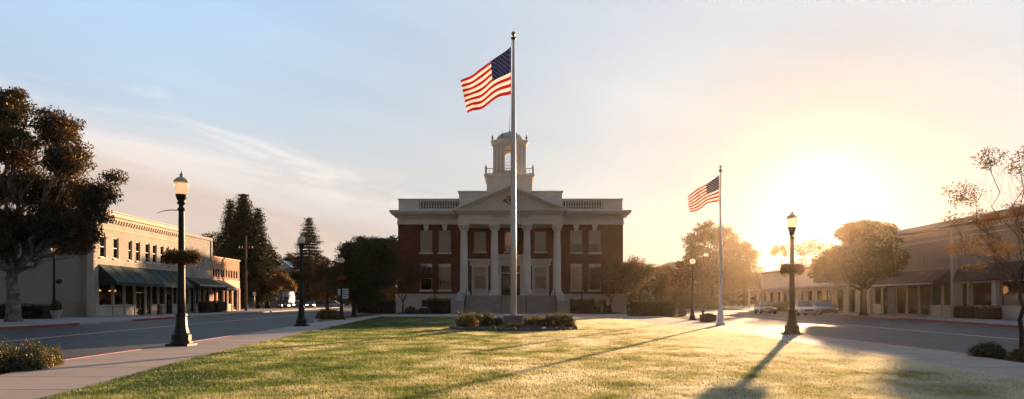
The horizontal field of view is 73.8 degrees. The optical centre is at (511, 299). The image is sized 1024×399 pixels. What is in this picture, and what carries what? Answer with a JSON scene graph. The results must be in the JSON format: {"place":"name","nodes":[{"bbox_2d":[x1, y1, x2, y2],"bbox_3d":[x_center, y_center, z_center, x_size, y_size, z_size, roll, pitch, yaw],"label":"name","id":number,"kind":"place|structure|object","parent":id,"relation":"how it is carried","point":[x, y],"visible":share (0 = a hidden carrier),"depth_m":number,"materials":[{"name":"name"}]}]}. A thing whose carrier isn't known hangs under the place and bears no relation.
{"place":"outdoors","nodes":[
{"label":"outdoors","id":0,"kind":"place"},
{"bbox_2d":[0,362,171,398],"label":"sidewalk","id":1,"kind":"structure","parent":0,"point":[42,383],"depth_m":13.21,"materials":[{"name":"concrete"}]},
{"bbox_2d":[39,344,64,364],"bbox_3d":[-10.695,1.255,15.820,0.603,0.560,0.673,0,0,-32],"label":"shrub","id":2,"kind":"object","parent":1,"relation":"on","point":[57,353],"visible":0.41,"depth_m":15.78,"materials":[{"name":"green plant"}]},
{"bbox_2d":[0,306,348,326],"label":"sidewalk","id":3,"kind":"structure","parent":0,"point":[61,320],"depth_m":55.34,"materials":[{"name":"concrete"}]},
{"bbox_2d":[0,303,51,318],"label":"hedge","id":4,"kind":"object","parent":3,"relation":"on","point":[34,311],"visible":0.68,"depth_m":53.72,"materials":[{"name":"green plant"}]},
{"bbox_2d":[49,300,62,318],"bbox_3d":[-35.411,0.746,53.000,0.900,1.508,0.900,0,0,0],"label":"planter","id":5,"kind":"object","parent":3,"relation":"on","point":[55,311],"visible":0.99,"depth_m":52.81,"materials":[{"name":"grey stone"}]},
{"bbox_2d":[0,86,129,321],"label":"broadleaf tree","id":6,"kind":"object","parent":3,"relation":"on","point":[57,197],"visible":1,"depth_m":46.87,"materials":[{"name":"green plant"}]},
{"bbox_2d":[0,210,192,316],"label":"shop building","id":7,"kind":"structure","parent":3,"relation":"on","point":[122,270],"depth_m":63.42,"materials":[{"name":"beige paint"}]},
{"bbox_2d":[99,285,113,316],"bbox_3d":[-37.063,-0.075,62.199,0.230,3.150,2.401,0,0,-2],"label":"shop window","id":8,"kind":"structure","parent":7,"relation":"in","point":[105,291],"depth_m":62.34,"materials":[{"name":"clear glass"}]},
{"bbox_2d":[114,285,124,315],"bbox_3d":[-37.154,-0.075,64.464,0.230,3.150,1.825,0,0,-2],"label":"shop window","id":9,"kind":"structure","parent":7,"relation":"in","point":[118,289],"depth_m":64.55,"materials":[{"name":"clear glass"}]},
{"bbox_2d":[125,286,135,315],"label":"shop window","id":10,"kind":"structure","parent":7,"relation":"in","point":[129,290],"depth_m":66.55,"materials":[{"name":"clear glass"}]},
{"bbox_2d":[136,286,143,314],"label":"shop door","id":11,"kind":"structure","parent":7,"relation":"in","point":[139,289],"depth_m":68.48,"materials":[{"name":"black glass"}]},
{"bbox_2d":[166,287,171,312],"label":"shop door","id":12,"kind":"structure","parent":7,"relation":"in","point":[168,289],"depth_m":74.83,"materials":[{"name":"black glass"}]},
{"bbox_2d":[197,301,214,312],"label":"hedge","id":13,"kind":"object","parent":3,"relation":"on","point":[206,306],"visible":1,"depth_m":79.42,"materials":[{"name":"green plant"}]},
{"bbox_2d":[213,198,241,299],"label":"conifer tree","id":14,"kind":"object","parent":3,"relation":"on","point":[230,208],"visible":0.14,"depth_m":118.25,"materials":[{"name":"green plant"}]},
{"bbox_2d":[238,236,252,310],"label":"utility pole","id":15,"kind":"object","parent":3,"relation":"on","point":[245,247],"visible":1,"depth_m":93.39,"materials":[{"name":"brown wood"}]},
{"bbox_2d":[217,194,278,308],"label":"conifer tree","id":16,"kind":"object","parent":3,"relation":"on","point":[243,224],"visible":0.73,"depth_m":114.84,"materials":[{"name":"green plant"}]},
{"bbox_2d":[240,207,280,308],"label":"conifer tree","id":17,"kind":"object","parent":3,"relation":"on","point":[264,240],"visible":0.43,"depth_m":117.50,"materials":[{"name":"green plant"}]},
{"bbox_2d":[265,245,288,307],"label":"broadleaf tree","id":18,"kind":"object","parent":3,"relation":"on","point":[278,263],"visible":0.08,"depth_m":123.76,"materials":[{"name":"green plant"}]},
{"bbox_2d":[264,272,297,308],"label":"broadleaf tree","id":19,"kind":"object","parent":3,"relation":"on","point":[278,281],"visible":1,"depth_m":115.04,"materials":[{"name":"brown plant"}]},
{"bbox_2d":[280,289,296,306],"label":"delivery truck","id":20,"kind":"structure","parent":3,"relation":"on","point":[288,296],"depth_m":136.60,"materials":[{"name":"white metal"}]},
{"bbox_2d":[281,252,331,305],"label":"broadleaf tree","id":21,"kind":"object","parent":3,"relation":"on","point":[287,256],"visible":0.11,"depth_m":159.44,"materials":[{"name":"green plant"}]},
{"bbox_2d":[286,217,338,300],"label":"conifer tree","id":22,"kind":"object","parent":3,"relation":"on","point":[312,237],"visible":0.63,"depth_m":149.25,"materials":[{"name":"green plant"}]},
{"bbox_2d":[0,307,358,358],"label":"road","id":23,"kind":"structure","parent":0,"point":[84,343],"depth_m":35.32,"materials":[{"name":"asphalt"}]},
{"bbox_2d":[318,235,397,297],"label":"broadleaf tree","id":24,"kind":"object","parent":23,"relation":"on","point":[356,239],"visible":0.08,"depth_m":91.46,"materials":[{"name":"green plant"}]},
{"bbox_2d":[185,232,224,312],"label":"shop building","id":25,"kind":"structure","parent":0,"point":[201,281],"depth_m":82.25,"materials":[{"name":"grey paint"}]},
{"bbox_2d":[64,317,375,361],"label":"sidewalk","id":26,"kind":"structure","parent":0,"point":[178,353],"depth_m":21.55,"materials":[{"name":"concrete"}]},
{"bbox_2d":[156,171,196,345],"bbox_3d":[-11.078,-1.355,22.400,1.182,5.750,0.720,0,0,0],"label":"street lamp","id":27,"kind":"object","parent":26,"relation":"on","point":[181,335],"visible":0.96,"depth_m":22.30,"materials":[{"name":"black metal"}]},
{"bbox_2d":[160,249,201,270],"bbox_3d":[-10.828,-1.314,22.410,1.215,0.700,1.224,0,0,0],"label":"flower basket","id":28,"kind":"object","parent":27,"relation":"attached to","point":[186,257],"visible":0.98,"depth_m":22.07,"materials":[{"name":"green plant"}]},
{"bbox_2d":[293,233,309,325],"bbox_3d":[-12.090,-1.150,39.200,0.720,5.340,0.720,0,0,0],"label":"street lamp","id":29,"kind":"object","parent":26,"relation":"on","point":[301,319],"visible":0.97,"depth_m":39.09,"materials":[{"name":"black metal"}]},
{"bbox_2d":[337,256,347,319],"bbox_3d":[-12.923,-0.941,52.300,0.826,4.922,0.540,0,0,0],"label":"street lamp","id":30,"kind":"object","parent":26,"relation":"on","point":[342,292],"visible":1,"depth_m":52.18,"materials":[{"name":"black metal"}]},
{"bbox_2d":[211,256,239,310],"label":"shop building","id":31,"kind":"structure","parent":0,"point":[225,272],"depth_m":91.11,"materials":[{"name":"brick"}]},
{"bbox_2d":[308,260,339,309],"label":"broadleaf tree","id":32,"kind":"object","parent":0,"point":[318,271],"visible":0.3,"depth_m":101.87,"materials":[{"name":"green plant"}]},
{"bbox_2d":[316,317,356,321],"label":"planting soil","id":33,"kind":"structure","parent":0,"point":[321,320],"depth_m":53.55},
{"bbox_2d":[314,308,338,318],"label":"shrub","id":34,"kind":"object","parent":33,"relation":"on","point":[331,313],"visible":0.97,"depth_m":54.62,"materials":[{"name":"green plant"}]},
{"bbox_2d":[344,312,398,316],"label":"planting soil","id":35,"kind":"structure","parent":0,"point":[365,314],"depth_m":72.02,"materials":[{"name":"brown soil"}]},
{"bbox_2d":[328,236,400,315],"bbox_3d":[-13.934,-2.292,64.324,6.783,7.685,4.626,0,0,-42],"label":"broadleaf tree","id":36,"kind":"object","parent":35,"relation":"on","point":[367,256],"visible":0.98,"depth_m":63.78,"materials":[{"name":"green plant"}]},
{"bbox_2d":[356,299,395,312],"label":"hedge","id":37,"kind":"object","parent":35,"relation":"on","point":[387,306],"visible":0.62,"depth_m":78.62,"materials":[{"name":"green plant"}]},
{"bbox_2d":[390,312,445,313],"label":"planting soil","id":38,"kind":"structure","parent":0,"point":[417,313],"depth_m":74.83,"materials":[{"name":"brown soil"}]},
{"bbox_2d":[376,253,436,312],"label":"tree","id":39,"kind":"object","parent":38,"relation":"on","point":[409,269],"visible":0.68,"depth_m":76.78,"materials":[{"name":"green plant"}]},
{"bbox_2d":[426,297,451,312],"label":"hedge","id":40,"kind":"object","parent":38,"relation":"on","point":[439,306],"visible":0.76,"depth_m":76.72,"materials":[{"name":"green plant"}]},
{"bbox_2d":[389,116,631,313],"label":"courthouse","id":41,"kind":"structure","parent":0,"point":[461,246],"depth_m":84.00,"materials":[{"name":"red brick"}]},
{"bbox_2d":[419,225,432,253],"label":"window","id":42,"kind":"structure","parent":41,"relation":"in","point":[426,236],"depth_m":84.21,"materials":[{"name":"beige glass"}]},
{"bbox_2d":[419,264,432,291],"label":"window","id":43,"kind":"structure","parent":41,"relation":"in","point":[426,286],"depth_m":84.31,"materials":[{"name":"beige glass"}]},
{"bbox_2d":[438,225,451,253],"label":"window","id":44,"kind":"structure","parent":41,"relation":"in","point":[444,236],"depth_m":84.21,"materials":[{"name":"beige glass"}]},
{"bbox_2d":[438,264,451,291],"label":"window","id":45,"kind":"structure","parent":41,"relation":"in","point":[444,269],"depth_m":84.21,"materials":[{"name":"beige glass"}]},
{"bbox_2d":[468,259,490,294],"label":"window","id":46,"kind":"structure","parent":41,"relation":"in","point":[479,275],"depth_m":83.92,"materials":[{"name":"beige glass"}]},
{"bbox_2d":[473,232,486,252],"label":"window","id":47,"kind":"structure","parent":41,"relation":"in","point":[479,237],"depth_m":84.21,"materials":[{"name":"beige glass"}]},
{"bbox_2d":[501,274,519,294],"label":"door","id":48,"kind":"structure","parent":41,"relation":"in","point":[505,278],"depth_m":84.13,"materials":[{"name":"brown wood"}]},
{"bbox_2d":[534,232,547,252],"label":"window","id":49,"kind":"structure","parent":41,"relation":"in","point":[540,237],"depth_m":84.21,"materials":[{"name":"beige glass"}]},
{"bbox_2d":[531,259,551,294],"bbox_3d":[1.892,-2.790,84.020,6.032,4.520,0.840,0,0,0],"label":"window","id":50,"kind":"structure","parent":41,"relation":"in","point":[540,276],"depth_m":83.84,"materials":[{"name":"beige glass"}]},
{"bbox_2d":[569,225,582,253],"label":"window","id":51,"kind":"structure","parent":41,"relation":"in","point":[575,236],"depth_m":84.21,"materials":[{"name":"beige glass"}]},
{"bbox_2d":[569,264,582,291],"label":"window","id":52,"kind":"structure","parent":41,"relation":"in","point":[575,269],"depth_m":84.21,"materials":[{"name":"beige glass"}]},
{"bbox_2d":[588,225,601,253],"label":"window","id":53,"kind":"structure","parent":41,"relation":"in","point":[594,236],"depth_m":84.21,"materials":[{"name":"beige glass"}]},
{"bbox_2d":[588,264,601,291],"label":"window","id":54,"kind":"structure","parent":41,"relation":"in","point":[591,266],"depth_m":84.21,"materials":[{"name":"beige glass"}]},
{"bbox_2d":[0,0,1023,272],"label":"sky","id":55,"kind":"structure","parent":0,"point":[333,113],"materials":[{"name":"blue"}]},
{"bbox_2d":[364,314,663,316],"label":"path","id":56,"kind":"structure","parent":0,"point":[502,315],"depth_m":65.96,"materials":[{"name":"concrete"}]},
{"bbox_2d":[626,299,676,315],"bbox_3d":[13.195,0.721,65.001,4.596,1.622,3.046,0,0,0],"label":"hedge","id":57,"kind":"object","parent":56,"relation":"on","point":[647,307],"visible":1,"depth_m":63.72,"materials":[{"name":"green plant"}]},
{"bbox_2d":[36,316,1023,398],"bbox_3d":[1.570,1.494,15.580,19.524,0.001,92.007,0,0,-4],"label":"lawn","id":58,"kind":"structure","parent":0,"point":[533,367],"depth_m":14.67,"materials":[{"name":"plant"}]},
{"bbox_2d":[449,324,577,330],"bbox_3d":[0.111,1.398,35.709,6.722,0.203,6.791,0,0,0],"label":"flower bed","id":59,"kind":"object","parent":58,"relation":"on","point":[492,328],"visible":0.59,"depth_m":33.15,"materials":[{"name":"plant"}]},
{"bbox_2d":[453,308,479,326],"bbox_3d":[-2.360,0.952,35.628,1.488,1.062,1.530,0,0,0],"label":"shrub","id":60,"kind":"object","parent":59,"relation":"on","point":[465,318],"visible":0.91,"depth_m":35.40,"materials":[{"name":"green plant"}]},
{"bbox_2d":[479,311,498,325],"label":"shrub","id":61,"kind":"object","parent":59,"relation":"on","point":[486,319],"visible":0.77,"depth_m":35.00,"materials":[{"name":"green plant"}]},
{"bbox_2d":[504,31,522,324],"bbox_3d":[0.081,-6.471,36.800,1.060,16.043,1.060,0,0,0],"label":"flagpole","id":62,"kind":"object","parent":59,"relation":"on","point":[513,317],"visible":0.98,"depth_m":36.68,"materials":[{"name":"metal"}]},
{"bbox_2d":[460,47,510,112],"bbox_3d":[-1.410,-11.946,37.143,2.915,3.508,0.354,0,0,13],"label":"flag","id":63,"kind":"object","parent":62,"relation":"attached to","point":[486,85],"visible":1,"depth_m":37.03,"materials":[{"name":"fabric"}]},
{"bbox_2d":[544,311,566,326],"bbox_3d":[2.187,1.017,35.195,1.386,0.934,1.328,0,0,0],"label":"shrub","id":64,"kind":"object","parent":59,"relation":"on","point":[552,320],"visible":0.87,"depth_m":34.95,"materials":[{"name":"green plant"}]},
{"bbox_2d":[575,312,626,313],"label":"planting soil","id":65,"kind":"structure","parent":0,"point":[604,313],"depth_m":74.83,"materials":[{"name":"brown soil"}]},
{"bbox_2d":[570,298,594,312],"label":"hedge","id":66,"kind":"object","parent":65,"relation":"on","point":[580,306],"visible":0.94,"depth_m":76.72,"materials":[{"name":"green plant"}]},
{"bbox_2d":[588,263,630,306],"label":"tree","id":67,"kind":"object","parent":65,"relation":"on","point":[601,278],"visible":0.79,"depth_m":77.74,"materials":[{"name":"green plant"}]},
{"bbox_2d":[671,317,713,322],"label":"planting soil","id":68,"kind":"structure","parent":0,"point":[686,318],"depth_m":56.45,"materials":[{"name":"brown soil"}]},
{"bbox_2d":[688,257,696,319],"bbox_3d":[13.488,-0.859,51.000,0.504,4.757,0.504,0,0,0],"label":"street lamp","id":69,"kind":"object","parent":68,"relation":"on","point":[692,261],"visible":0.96,"depth_m":50.92,"materials":[{"name":"black metal"}]},
{"bbox_2d":[589,317,967,354],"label":"sidewalk","id":70,"kind":"structure","parent":0,"point":[870,347],"depth_m":25.92,"materials":[{"name":"concrete"}]},
{"bbox_2d":[716,165,724,324],"bbox_3d":[12.525,-3.295,41.000,0.540,9.590,0.540,0,0,0],"label":"flagpole","id":71,"kind":"object","parent":70,"relation":"on","point":[720,317],"visible":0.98,"depth_m":40.93,"materials":[{"name":"metal"}]},
{"bbox_2d":[688,174,719,211],"bbox_3d":[11.576,-6.450,41.250,1.905,2.182,0.436,0,0,9],"label":"flag","id":72,"kind":"object","parent":71,"relation":"attached to","point":[701,197],"visible":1,"depth_m":41.18,"materials":[{"name":"fabric"}]},
{"bbox_2d":[781,210,803,334],"bbox_3d":[12.267,-1.216,29.900,0.720,5.473,0.720,0,0,0],"label":"street lamp","id":73,"kind":"object","parent":70,"relation":"on","point":[791,326],"visible":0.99,"depth_m":29.79,"materials":[{"name":"black metal"}]},
{"bbox_2d":[780,263,804,276],"bbox_3d":[12.266,-1.283,29.876,1.059,0.692,1.026,0,0,0],"label":"flower basket","id":74,"kind":"object","parent":73,"relation":"attached to","point":[793,268],"visible":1,"depth_m":29.61,"materials":[{"name":"green plant"}]},
{"bbox_2d":[625,307,1023,355],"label":"road","id":75,"kind":"structure","parent":0,"point":[954,340],"depth_m":37.71,"materials":[{"name":"asphalt"}]},
{"bbox_2d":[649,265,694,299],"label":"broadleaf tree","id":76,"kind":"object","parent":75,"relation":"on","point":[680,282],"visible":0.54,"depth_m":149.47,"materials":[{"name":"green plant"}]},
{"bbox_2d":[672,295,722,308],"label":"hedge","id":77,"kind":"object","parent":75,"relation":"on","point":[706,302],"visible":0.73,"depth_m":118.12,"materials":[{"name":"green plant"}]},
{"bbox_2d":[754,302,776,313],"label":"parked car","id":78,"kind":"object","parent":75,"relation":"on","point":[761,307],"visible":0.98,"depth_m":80.97,"materials":[{"name":"grey paint"}]},
{"bbox_2d":[788,300,816,315],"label":"parked car","id":79,"kind":"object","parent":75,"relation":"on","point":[805,307],"visible":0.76,"depth_m":70.67,"materials":[{"name":"grey paint"}]},
{"bbox_2d":[812,300,838,314],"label":"parked car","id":80,"kind":"object","parent":75,"relation":"on","point":[824,306],"visible":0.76,"depth_m":76.43,"materials":[{"name":"grey paint"}]},
{"bbox_2d":[722,306,1023,325],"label":"sidewalk","id":81,"kind":"structure","parent":0,"point":[1004,321],"depth_m":55.34,"materials":[{"name":"concrete"}]},
{"bbox_2d":[717,239,765,305],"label":"broadleaf tree","id":82,"kind":"object","parent":81,"relation":"on","point":[736,250],"visible":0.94,"depth_m":166.86,"materials":[{"name":"green plant"}]},
{"bbox_2d":[768,244,789,265],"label":"slender tree","id":83,"kind":"object","parent":81,"relation":"on","point":[782,248],"visible":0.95,"depth_m":139.89,"materials":[{"name":"green plant"}]},
{"bbox_2d":[789,237,826,263],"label":"broadleaf tree","id":84,"kind":"object","parent":81,"relation":"on","point":[807,246],"visible":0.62,"depth_m":134.59,"materials":[{"name":"green plant"}]},
{"bbox_2d":[747,263,869,312],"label":"shop building","id":85,"kind":"structure","parent":81,"relation":"on","point":[775,287],"depth_m":94.04,"materials":[{"name":"white paint"}]},
{"bbox_2d":[807,219,911,315],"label":"broadleaf tree","id":86,"kind":"object","parent":81,"relation":"on","point":[864,252],"visible":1,"depth_m":65.17,"materials":[{"name":"green plant"}]},
{"bbox_2d":[952,305,978,318],"bbox_3d":[37.533,0.956,56.504,0.936,1.132,2.738,0,0,0],"label":"hedge","id":87,"kind":"object","parent":81,"relation":"on","point":[966,311],"visible":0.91,"depth_m":56.19,"materials":[{"name":"green plant"}]},
{"bbox_2d":[975,305,1003,318],"bbox_3d":[37.400,0.926,53.514,1.000,1.202,2.374,0,0,0],"label":"hedge","id":88,"kind":"object","parent":81,"relation":"on","point":[989,312],"visible":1,"depth_m":53.06,"materials":[{"name":"green plant"}]},
{"bbox_2d":[858,206,1023,319],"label":"shop building","id":89,"kind":"structure","parent":0,"point":[931,280],"depth_m":60.93,"materials":[{"name":"beige paint"}]},
{"bbox_2d":[873,288,880,313],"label":"shop window","id":90,"kind":"structure","parent":89,"relation":"in","point":[877,291],"depth_m":74.62,"materials":[{"name":"grey glass"}]},
{"bbox_2d":[896,287,904,313],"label":"shop window","id":91,"kind":"structure","parent":89,"relation":"in","point":[900,291],"depth_m":69.69,"materials":[{"name":"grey glass"}]},
{"bbox_2d":[907,286,916,314],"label":"shop window","id":92,"kind":"structure","parent":89,"relation":"in","point":[911,291],"depth_m":67.37,"materials":[{"name":"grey glass"}]},
{"bbox_2d":[919,286,928,314],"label":"shop window","id":93,"kind":"structure","parent":89,"relation":"in","point":[923,290],"depth_m":65.27,"materials":[{"name":"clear glass"}]},
{"bbox_2d":[930,286,940,315],"bbox_3d":[39.210,0.000,63.063,0.230,3.000,1.831,0,0,3],"label":"shop window","id":94,"kind":"structure","parent":89,"relation":"in","point":[935,305],"depth_m":63.15,"materials":[{"name":"grey glass"}]},
{"bbox_2d":[943,286,949,316],"bbox_3d":[39.099,0.000,61.206,0.230,3.000,1.689,0,0,3],"label":"shop window","id":95,"kind":"structure","parent":89,"relation":"in","point":[946,289],"depth_m":61.55,"materials":[{"name":"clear glass"}]},
{"bbox_2d":[970,281,990,307],"bbox_3d":[38.808,0.000,56.349,0.230,3.000,2.820,0,0,3],"label":"shop window","id":96,"kind":"structure","parent":89,"relation":"in","point":[981,291],"depth_m":56.52,"materials":[{"name":"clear glass"}]},
{"bbox_2d":[1001,280,1023,319],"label":"shop window","id":97,"kind":"structure","parent":89,"relation":"in","point":[1009,294],"depth_m":52.93,"materials":[{"name":"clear glass"}]},
{"bbox_2d":[881,355,1023,378],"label":"sidewalk","id":98,"kind":"structure","parent":0,"point":[993,366],"depth_m":16.12,"materials":[{"name":"concrete"}]},
{"bbox_2d":[993,357,1023,362],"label":"planting soil","id":99,"kind":"structure","parent":0,"point":[1008,359],"depth_m":17.15,"materials":[{"name":"brown soil"}]},
{"bbox_2d":[939,145,1023,349],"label":"autumn tree","id":100,"kind":"object","parent":99,"relation":"on","point":[1020,287],"visible":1,"depth_m":17.86,"materials":[{"name":"orange plant"}]},
{"bbox_2d":[966,339,1012,358],"bbox_3d":[12.607,1.291,18.123,1.057,0.495,1.073,0,0,30],"label":"shrub","id":101,"kind":"object","parent":99,"relation":"on","point":[990,349],"visible":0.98,"depth_m":17.94,"materials":[{"name":"green plant"}]},
{"bbox_2d":[1005,346,1023,360],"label":"shrub","id":102,"kind":"object","parent":99,"relation":"on","point":[1018,353],"visible":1,"depth_m":17.20,"materials":[{"name":"green plant"}]},
{"label":"planting soil","id":103,"kind":"structure","parent":0,"visible":0},
{"bbox_2d":[0,339,23,361],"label":"shrub","id":104,"kind":"object","parent":103,"relation":"on","point":[15,350],"visible":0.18,"depth_m":14.93,"materials":[{"name":"green plant"}]},
{"bbox_2d":[0,349,54,371],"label":"shrub","id":105,"kind":"object","parent":103,"relation":"on","point":[29,362],"visible":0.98,"depth_m":14.49,"materials":[{"name":"green plant"}]},
{"bbox_2d":[15,339,60,368],"bbox_3d":[-10.569,1.183,15.228,0.982,0.704,0.968,0,0,0],"label":"shrub","id":106,"kind":"object","parent":103,"relation":"on","point":[51,359],"visible":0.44,"depth_m":15.17,"materials":[{"name":"green plant"}]},
{"label":"planting soil","id":107,"kind":"structure","parent":0,"visible":0},
{"bbox_2d":[589,253,674,300],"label":"tree","id":108,"kind":"object","parent":107,"relation":"on","point":[640,271],"visible":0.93,"depth_m":79.28,"materials":[{"name":"green plant"}]},
{"label":"road","id":109,"kind":"structure","parent":0,"visible":0},
{"bbox_2d":[674,220,743,295],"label":"broadleaf tree","id":110,"kind":"object","parent":109,"relation":"on","point":[705,269],"visible":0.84,"depth_m":170.11,"materials":[{"name":"green plant"}]},
{"label":"ground","id":111,"kind":"structure","parent":0,"visible":0},
{"bbox_2d":[0,323,79,329],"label":"kerb","id":112,"kind":"structure","parent":111,"relation":"on","point":[34,326],"depth_m":40.27,"materials":[{"name":"concrete"}]},
{"bbox_2d":[64,330,265,359],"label":"kerb","id":113,"kind":"structure","parent":111,"relation":"on","point":[151,347],"depth_m":20.54,"materials":[{"name":"concrete"}]},
{"bbox_2d":[175,306,351,317],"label":"kerb","id":114,"kind":"structure","parent":111,"relation":"on","point":[252,312],"depth_m":81.59,"materials":[{"name":"concrete"}]},
{"bbox_2d":[240,277,760,305],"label":"distant woods","id":115,"kind":"object","parent":111,"relation":"on","point":[733,298],"visible":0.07,"depth_m":192.29,"materials":[{"name":"green plant"}]},
{"bbox_2d":[843,315,1023,327],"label":"kerb","id":116,"kind":"structure","parent":111,"relation":"on","point":[985,324],"depth_m":49.54,"materials":[{"name":"concrete"}]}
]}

